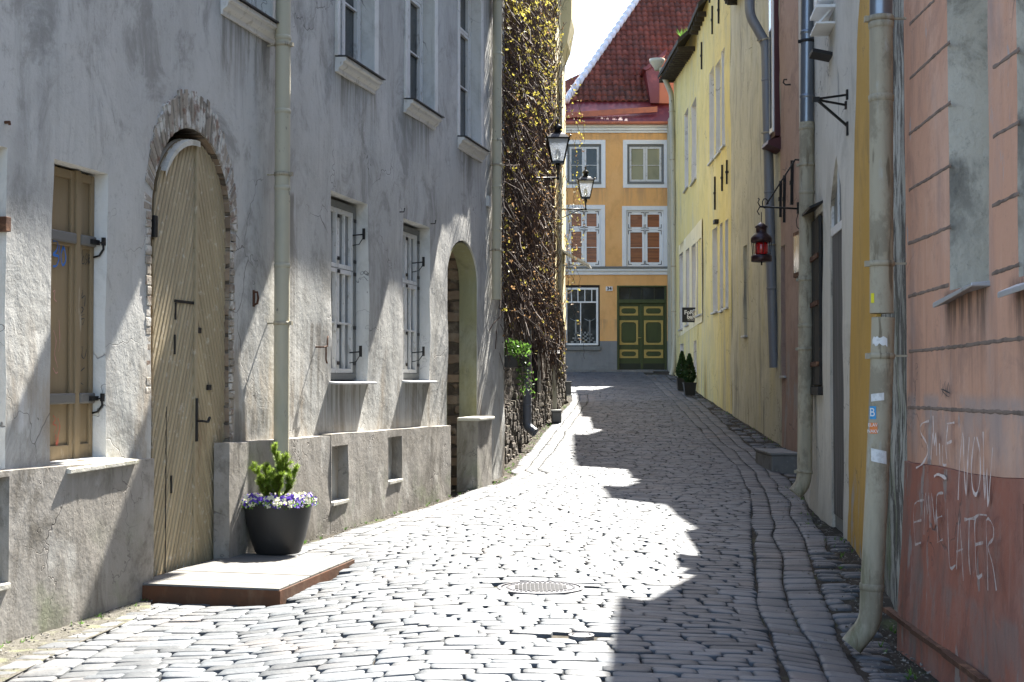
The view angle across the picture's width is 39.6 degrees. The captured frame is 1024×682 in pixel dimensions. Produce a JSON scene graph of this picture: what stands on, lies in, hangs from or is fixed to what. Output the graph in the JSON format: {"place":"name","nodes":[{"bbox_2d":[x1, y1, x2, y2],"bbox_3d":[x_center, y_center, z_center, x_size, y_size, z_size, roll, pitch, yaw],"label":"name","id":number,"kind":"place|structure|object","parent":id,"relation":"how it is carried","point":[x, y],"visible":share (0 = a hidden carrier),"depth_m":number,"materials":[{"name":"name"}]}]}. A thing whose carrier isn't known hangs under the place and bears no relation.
{"place":"outdoors","nodes":[
{"label":"outdoors","id":0,"kind":"place"},
{"bbox_2d":[70,372,781,681],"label":"road","id":1,"kind":"structure","parent":0,"point":[648,482],"depth_m":10.81,"materials":[{"name":"grey stone"}]},
{"bbox_2d":[497,581,583,595],"bbox_3d":[0.222,1.920,10.973,0.670,0.055,0.670,0,-2,0],"label":"manhole cover","id":2,"kind":"object","parent":1,"relation":"on","point":[541,587],"visible":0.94,"depth_m":10.94,"materials":[{"name":"metal"}]},
{"bbox_2d":[568,632,593,641],"bbox_3d":[0.428,1.828,8.784,0.160,0.036,0.160,0,-2,0],"label":"valve cap","id":3,"kind":"object","parent":1,"relation":"on","point":[579,636],"visible":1,"depth_m":8.74,"materials":[{"name":"metal"}]},
{"bbox_2d":[0,375,913,681],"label":"gutter paving","id":4,"kind":"structure","parent":0,"point":[816,619],"depth_m":11.98,"materials":[{"name":"grey stone"}]},
{"bbox_2d":[142,553,354,606],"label":"entrance platform","id":5,"kind":"structure","parent":4,"relation":"on","point":[246,579],"depth_m":11.41,"materials":[{"name":"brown stone"}]},
{"bbox_2d":[244,502,311,554],"bbox_3d":[-2.163,1.722,13.149,0.633,0.470,0.633,0,-2,0],"label":"flower pot","id":6,"kind":"object","parent":5,"relation":"on","point":[281,531],"visible":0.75,"depth_m":12.92,"materials":[{"name":"black plastic"}]},
{"bbox_2d":[250,441,299,503],"bbox_3d":[-2.218,1.223,13.165,0.495,0.604,0.336,0,-2,15],"label":"dwarf pine","id":7,"kind":"object","parent":6,"relation":"on","point":[282,469],"visible":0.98,"depth_m":13.15,"materials":[{"name":"green plant"}]},
{"bbox_2d":[241,491,317,509],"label":"pansies","id":8,"kind":"object","parent":6,"relation":"on","point":[252,499],"visible":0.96,"depth_m":12.93,"materials":[{"name":"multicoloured plant"}]},
{"bbox_2d":[0,394,943,681],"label":"loose grit","id":9,"kind":"object","parent":4,"relation":"on","point":[108,614],"visible":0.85,"depth_m":11.36,"materials":[{"name":"grey gravel"}]},
{"bbox_2d":[550,351,559,408],"bbox_3d":[1.030,1.073,34.316,0.240,1.709,0.230,0,-2,0],"label":"drainpipe","id":10,"kind":"object","parent":4,"relation":"on","point":[554,396],"visible":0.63,"depth_m":34.26,"materials":[{"name":"black metal"}]},
{"bbox_2d":[551,409,561,422],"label":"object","id":11,"kind":"object","parent":4,"relation":"on","point":[556,415],"visible":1,"depth_m":33.56,"materials":[{"name":"stone"}]},
{"bbox_2d":[675,378,684,389],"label":"plant pot","id":12,"kind":"object","parent":4,"relation":"on","point":[679,383],"visible":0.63,"depth_m":44.62,"materials":[{"name":"black plastic"}]},
{"bbox_2d":[675,351,685,377],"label":"cypress","id":13,"kind":"object","parent":12,"relation":"on","point":[681,363],"visible":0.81,"depth_m":44.71,"materials":[{"name":"green plant"}]},
{"bbox_2d":[682,382,696,395],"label":"plant pot","id":14,"kind":"object","parent":4,"relation":"on","point":[689,389],"visible":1,"depth_m":42.41,"materials":[{"name":"black plastic"}]},
{"bbox_2d":[683,353,696,382],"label":"cypress","id":15,"kind":"object","parent":14,"relation":"on","point":[689,374],"visible":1,"depth_m":42.50,"materials":[{"name":"green plant"}]},
{"bbox_2d":[755,448,796,473],"bbox_3d":[4.631,2.120,24.849,0.510,0.412,1.625,0,-2,0],"label":"concrete step","id":16,"kind":"object","parent":4,"relation":"on","point":[782,461],"visible":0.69,"depth_m":24.05,"materials":[{"name":"grey concrete"}]},
{"bbox_2d":[58,371,938,681],"bbox_3d":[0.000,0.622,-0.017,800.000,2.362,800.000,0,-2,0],"label":"ground","id":17,"kind":"structure","parent":0,"point":[848,557],"depth_m":11.85,"materials":[{"name":"grey stone"}]},
{"bbox_2d":[0,600,150,681],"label":"verge","id":18,"kind":"structure","parent":17,"relation":"on","point":[31,645],"depth_m":9.56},
{"bbox_2d":[0,0,504,643],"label":"plaster house","id":19,"kind":"structure","parent":17,"relation":"on","point":[238,238],"depth_m":13.09,"materials":[{"name":"paint"}]},
{"bbox_2d":[0,216,10,231],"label":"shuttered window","id":20,"kind":"structure","parent":19,"relation":"in","point":[5,222],"depth_m":9.57,"materials":[{"name":"brown wood"}]},
{"bbox_2d":[50,165,138,473],"bbox_3d":[-3.190,-0.168,10.660,0.365,2.255,1.038,0,-2,13],"label":"shuttered window","id":21,"kind":"structure","parent":19,"relation":"in","point":[73,241],"depth_m":10.64,"materials":[{"name":"wood"}]},
{"bbox_2d":[150,136,233,576],"bbox_3d":[-2.897,0.117,12.423,0.358,3.945,1.626,0,-2,13],"label":"double door","id":22,"kind":"structure","parent":19,"relation":"in","point":[188,230],"depth_m":12.36,"materials":[{"name":"wood"}]},
{"bbox_2d":[220,0,278,44],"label":"window","id":23,"kind":"structure","parent":19,"relation":"in","point":[245,13],"depth_m":13.50,"materials":[{"name":"white paint"}]},
{"bbox_2d":[329,199,376,384],"bbox_3d":[-1.940,-0.557,16.360,0.370,2.109,1.337,0,-2,13],"label":"window","id":24,"kind":"structure","parent":19,"relation":"in","point":[343,216],"depth_m":16.61,"materials":[{"name":"white paint"}]},
{"bbox_2d":[334,0,385,93],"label":"window","id":25,"kind":"structure","parent":19,"relation":"in","point":[348,64],"depth_m":16.87,"materials":[{"name":"white paint"}]},
{"bbox_2d":[402,225,437,382],"bbox_3d":[-1.342,-0.487,18.921,0.370,2.087,1.282,0,-2,13],"label":"window","id":26,"kind":"structure","parent":19,"relation":"in","point":[411,242],"depth_m":19.18,"materials":[{"name":"white paint"}]},
{"bbox_2d":[403,0,444,129],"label":"window","id":27,"kind":"structure","parent":19,"relation":"in","point":[414,106],"depth_m":19.53,"materials":[{"name":"white paint"}]},
{"bbox_2d":[457,0,490,162],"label":"window","id":28,"kind":"structure","parent":19,"relation":"in","point":[475,150],"depth_m":22.14,"materials":[{"name":"white paint"}]},
{"bbox_2d":[0,406,932,681],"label":"weeds","id":29,"kind":"object","parent":17,"relation":"on","point":[498,482],"visible":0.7,"depth_m":14.00,"materials":[{"name":"green plant"}]},
{"bbox_2d":[504,0,591,467],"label":"ivy covered house","id":30,"kind":"structure","parent":17,"relation":"on","point":[527,416],"depth_m":33.31,"materials":[{"name":"stone"}]},
{"bbox_2d":[504,356,529,367],"bbox_3d":[0.018,0.355,24.201,0.560,0.200,0.489,0,-2,0],"label":"flower box","id":31,"kind":"object","parent":30,"relation":"attached to","point":[512,363],"visible":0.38,"depth_m":23.97,"materials":[{"name":"black metal"}]},
{"bbox_2d":[504,338,536,398],"bbox_3d":[0.069,0.429,24.013,0.717,1.095,0.530,0,-2,0],"label":"trailing plant","id":32,"kind":"object","parent":31,"relation":"in","point":[512,347],"visible":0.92,"depth_m":23.88,"materials":[{"name":"green plant"}]},
{"bbox_2d":[489,0,584,400],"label":"climbing plant","id":33,"kind":"object","parent":30,"relation":"attached to","point":[529,28],"visible":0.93,"depth_m":26.11,"materials":[{"name":"plant"}]},
{"bbox_2d":[521,118,570,186],"bbox_3d":[0.492,-3.379,26.302,1.196,1.522,0.484,0,-2,0],"label":"street lamp","id":34,"kind":"object","parent":30,"relation":"attached to","point":[557,141],"visible":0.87,"depth_m":26.17,"materials":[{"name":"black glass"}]},
{"bbox_2d":[565,381,571,394],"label":"stone block","id":35,"kind":"structure","parent":30,"relation":"attached to","point":[568,387],"depth_m":40.58,"materials":[{"name":"stone"}]},
{"bbox_2d":[562,165,594,217],"bbox_3d":[1.736,-3.985,38.623,1.040,1.596,0.515,0,-2,0],"label":"street lamp","id":36,"kind":"object","parent":30,"relation":"attached to","point":[585,182],"visible":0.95,"depth_m":38.49,"materials":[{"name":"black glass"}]},
{"bbox_2d":[565,74,578,94],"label":"distant house","id":37,"kind":"structure","parent":17,"relation":"on","point":[567,84],"depth_m":73.46,"materials":[{"name":"tile"}]},
{"bbox_2d":[566,370,652,372],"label":"kerb","id":38,"kind":"structure","parent":17,"relation":"on","point":[651,371],"depth_m":55.89,"materials":[{"name":"stone"}]},
{"bbox_2d":[565,0,699,370],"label":"orange house","id":39,"kind":"structure","parent":17,"relation":"on","point":[623,96],"depth_m":57.18,"materials":[{"name":"paint"}]},
{"bbox_2d":[566,285,600,349],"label":"shop window","id":40,"kind":"structure","parent":39,"relation":"in","point":[588,301],"depth_m":57.12,"materials":[{"name":"glass"}]},
{"bbox_2d":[567,144,600,183],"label":"window","id":41,"kind":"structure","parent":39,"relation":"in","point":[591,156],"depth_m":57.30,"materials":[{"name":"white paint"}]},
{"bbox_2d":[567,209,600,265],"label":"window","id":42,"kind":"structure","parent":39,"relation":"in","point":[590,248],"depth_m":57.20,"materials":[{"name":"white paint"}]},
{"bbox_2d":[606,286,612,290],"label":"house number plate","id":43,"kind":"object","parent":39,"relation":"attached to","point":[609,288],"visible":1,"depth_m":57.03,"materials":[{"name":"white metal"}]},
{"bbox_2d":[617,286,666,369],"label":"double door","id":44,"kind":"structure","parent":39,"relation":"in","point":[641,310],"depth_m":57.12,"materials":[{"name":"green paint"}]},
{"bbox_2d":[626,210,663,265],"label":"window","id":45,"kind":"structure","parent":39,"relation":"in","point":[644,228],"depth_m":57.20,"materials":[{"name":"white paint"}]},
{"bbox_2d":[627,144,663,183],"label":"window","id":46,"kind":"structure","parent":39,"relation":"in","point":[645,162],"depth_m":57.30,"materials":[{"name":"white paint"}]},
{"bbox_2d":[667,119,672,371],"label":"olive wall","id":47,"kind":"structure","parent":17,"relation":"on","point":[669,263],"depth_m":56.26,"materials":[{"name":"yellow paint"}]},
{"bbox_2d":[649,0,781,445],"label":"yellow house","id":48,"kind":"structure","parent":17,"relation":"on","point":[725,166],"depth_m":37.65,"materials":[{"name":"paint"}]},
{"bbox_2d":[682,307,694,321],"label":"hanging sign","id":49,"kind":"object","parent":48,"relation":"attached to","point":[688,314],"visible":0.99,"depth_m":45.51,"materials":[{"name":"black metal"}]},
{"bbox_2d":[762,0,798,451],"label":"brown pink house","id":50,"kind":"structure","parent":17,"relation":"on","point":[783,42],"depth_m":28.38,"materials":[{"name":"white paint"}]},
{"bbox_2d":[762,0,780,154],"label":"window","id":51,"kind":"structure","parent":50,"relation":"in","point":[773,145],"depth_m":29.23,"materials":[{"name":"white"}]},
{"bbox_2d":[793,231,798,277],"bbox_3d":[5.515,-1.678,27.410,0.066,0.876,0.650,0,-2,-1],"label":"window","id":52,"kind":"structure","parent":50,"relation":"in","point":[796,234],"depth_m":27.49,"materials":[{"name":"glass"}]},
{"bbox_2d":[789,0,859,538],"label":"white house","id":53,"kind":"structure","parent":17,"relation":"on","point":[825,164],"depth_m":16.44,"materials":[{"name":"paint"}]},
{"bbox_2d":[757,159,798,228],"bbox_3d":[3.951,-2.077,20.183,0.956,1.014,0.140,0,-2,-10],"label":"lantern bracket","id":54,"kind":"object","parent":53,"relation":"attached to","point":[797,208],"visible":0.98,"depth_m":20.15,"materials":[{"name":"metal"}]},
{"bbox_2d":[751,212,771,264],"bbox_3d":[3.534,-1.452,20.147,0.307,0.760,0.307,0,-2,0],"label":"ship lantern","id":55,"kind":"object","parent":54,"relation":"hanging from","point":[761,238],"visible":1,"depth_m":20.06,"materials":[{"name":"black paint"}]},
{"bbox_2d":[802,200,822,394],"bbox_3d":[3.729,-0.519,17.250,0.360,2.341,1.132,0,-2,6],"label":"window","id":56,"kind":"structure","parent":53,"relation":"in","point":[816,258],"depth_m":16.94,"materials":[{"name":"metal"}]},
{"bbox_2d":[809,0,834,61],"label":"wall unit","id":57,"kind":"structure","parent":53,"relation":"attached to","point":[823,10],"depth_m":15.82,"materials":[{"name":"white paint"}]},
{"bbox_2d":[812,89,848,135],"bbox_3d":[3.282,-2.345,14.523,0.521,0.470,0.134,1,-2,-35],"label":"wall bracket","id":58,"kind":"object","parent":53,"relation":"attached to","point":[819,100],"depth_m":14.52,"materials":[{"name":"metal"}]},
{"bbox_2d":[831,168,843,532],"bbox_3d":[3.649,0.157,15.512,0.190,4.335,1.021,0,-2,6],"label":"plank door","id":59,"kind":"structure","parent":53,"relation":"in","point":[836,213],"depth_m":15.57,"materials":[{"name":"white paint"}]},
{"bbox_2d":[847,0,880,559],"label":"ochre wall","id":60,"kind":"structure","parent":17,"relation":"on","point":[860,334],"depth_m":13.01,"materials":[{"name":"paint"}]},
{"bbox_2d":[881,0,907,610],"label":"peeling wall","id":61,"kind":"structure","parent":17,"relation":"on","point":[898,449],"depth_m":10.07,"materials":[{"name":"grey paint"}]},
{"bbox_2d":[842,0,1023,681],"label":"pink house","id":62,"kind":"structure","parent":17,"relation":"on","point":[957,615],"depth_m":8.25,"materials":[{"name":"paint"}]},
{"bbox_2d":[933,281,989,307],"bbox_3d":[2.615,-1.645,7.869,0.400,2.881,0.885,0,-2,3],"label":"window sill","id":63,"kind":"structure","parent":62,"relation":"in","point":[973,286],"depth_m":7.69,"materials":[{"name":"paint"}]},
{"bbox_2d":[997,283,1023,297],"bbox_3d":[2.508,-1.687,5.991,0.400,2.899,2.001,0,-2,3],"label":"window sill","id":64,"kind":"structure","parent":62,"relation":"in","point":[1018,287],"depth_m":6.77,"materials":[{"name":"paint"}]},
{"bbox_2d":[565,0,631,80],"label":"sky","id":65,"kind":"structure","parent":0,"point":[594,19],"materials":[{"name":"white"}]}
]}

